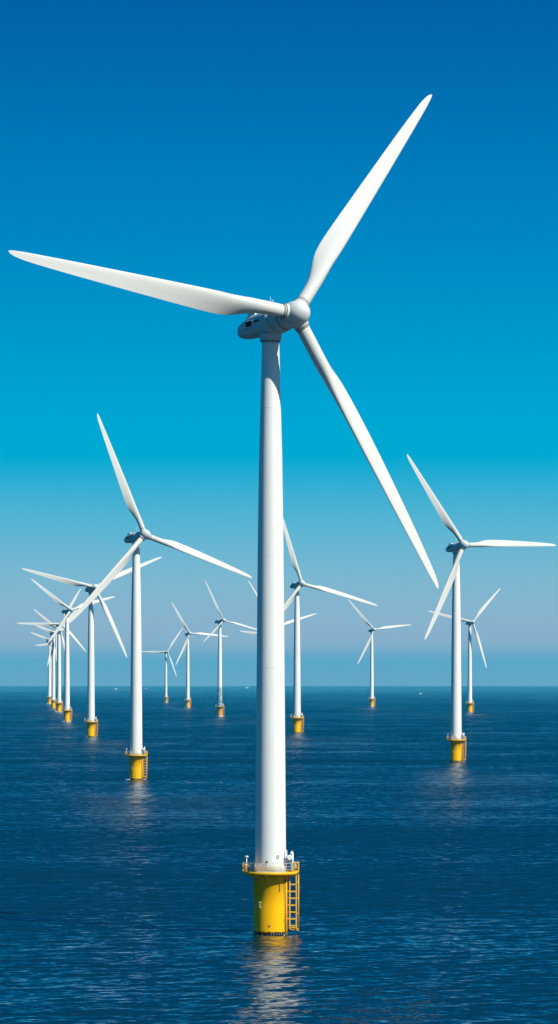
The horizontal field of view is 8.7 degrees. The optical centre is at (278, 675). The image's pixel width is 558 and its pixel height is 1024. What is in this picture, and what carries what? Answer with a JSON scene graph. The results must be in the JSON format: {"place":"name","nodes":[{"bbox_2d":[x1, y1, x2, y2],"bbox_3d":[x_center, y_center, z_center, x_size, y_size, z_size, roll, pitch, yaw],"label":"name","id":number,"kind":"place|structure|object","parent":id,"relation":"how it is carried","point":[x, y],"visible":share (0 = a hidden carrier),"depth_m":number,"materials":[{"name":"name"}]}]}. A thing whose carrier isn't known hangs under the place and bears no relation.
{"place":"outdoors","nodes":[
{"label":"outdoors","id":0,"kind":"place"},
{"bbox_2d":[0,686,557,1023],"bbox_3d":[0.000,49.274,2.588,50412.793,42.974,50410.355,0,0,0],"label":"sea","id":1,"kind":"structure","parent":0,"point":[428,883],"depth_m":558.91,"materials":[{"name":"blue liquid"}]},
{"bbox_2d":[35,639,55,699],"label":"wind turbine","id":2,"kind":"object","parent":1,"relation":"in","point":[51,662],"visible":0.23,"depth_m":4123.57,"materials":[{"name":"paint"}]},
{"bbox_2d":[31,628,63,703],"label":"wind turbine","id":3,"kind":"object","parent":1,"relation":"in","point":[49,668],"visible":0.78,"depth_m":3866.14,"materials":[{"name":"white paint"}]},
{"bbox_2d":[35,625,61,707],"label":"wind turbine","id":4,"kind":"object","parent":1,"relation":"in","point":[53,700],"visible":0.64,"depth_m":3303.09,"materials":[{"name":"white paint"}]},
{"bbox_2d":[18,588,85,711],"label":"wind turbine","id":5,"kind":"object","parent":1,"relation":"in","point":[58,703],"visible":0.84,"depth_m":2919.55,"materials":[{"name":"white paint"}]},
{"bbox_2d":[33,608,77,710],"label":"wind turbine","id":6,"kind":"object","parent":1,"relation":"in","point":[54,626],"visible":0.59,"depth_m":3021.40,"materials":[{"name":"white paint"}]},
{"bbox_2d":[32,579,113,721],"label":"wind turbine","id":7,"kind":"object","parent":1,"relation":"in","point":[67,710],"visible":0.95,"depth_m":2286.62,"materials":[{"name":"white paint"}]},
{"bbox_2d":[22,557,161,736],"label":"wind turbine","id":8,"kind":"object","parent":1,"relation":"in","point":[91,718],"visible":0.81,"depth_m":1705.11,"materials":[{"name":"white paint"}]},
{"bbox_2d":[67,413,251,779],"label":"wind turbine","id":9,"kind":"object","parent":1,"relation":"in","point":[135,755],"visible":0.99,"depth_m":995.58,"materials":[{"name":"white paint"}]},
{"bbox_2d":[142,628,182,701],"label":"wind turbine","id":10,"kind":"object","parent":1,"relation":"in","point":[166,653],"visible":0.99,"depth_m":4056.24,"materials":[{"name":"white paint"}]},
{"bbox_2d":[172,603,227,707],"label":"wind turbine","id":11,"kind":"object","parent":1,"relation":"in","point":[188,634],"visible":0.92,"depth_m":3347.19,"materials":[{"name":"paint"}]},
{"bbox_2d":[8,94,438,934],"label":"wind turbine","id":12,"kind":"object","parent":1,"relation":"in","point":[270,322],"visible":1,"depth_m":398.24,"materials":[{"name":"white paint"}]},
{"bbox_2d":[203,581,256,715],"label":"wind turbine","id":13,"kind":"object","parent":1,"relation":"in","point":[219,692],"visible":0.96,"depth_m":2590.30,"materials":[{"name":"white paint"}]},
{"bbox_2d":[248,580,316,625],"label":"wind turbine","id":14,"kind":"object","parent":1,"relation":"in","point":[291,621],"visible":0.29,"depth_m":2735.49,"materials":[{"name":"white paint"}]},
{"bbox_2d":[283,518,376,732],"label":"wind turbine","id":15,"kind":"object","parent":1,"relation":"in","point":[297,714],"visible":0.77,"depth_m":1827.16,"materials":[{"name":"white paint"}]},
{"bbox_2d":[348,599,410,706],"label":"wind turbine","id":16,"kind":"object","parent":1,"relation":"in","point":[372,696],"visible":1,"depth_m":3439.09,"materials":[{"name":"paint"}]},
{"bbox_2d":[428,588,500,711],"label":"wind turbine","id":17,"kind":"object","parent":1,"relation":"in","point":[469,703],"visible":0.95,"depth_m":2886.00,"materials":[{"name":"white paint"}]},
{"bbox_2d":[407,454,555,761],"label":"wind turbine","id":18,"kind":"object","parent":1,"relation":"in","point":[457,549],"visible":1,"depth_m":1206.45,"materials":[{"name":"white paint"}]},
{"bbox_2d":[0,0,557,685],"label":"sky","id":19,"kind":"structure","parent":0,"point":[210,144],"materials":[{"name":"blue"}]}
]}

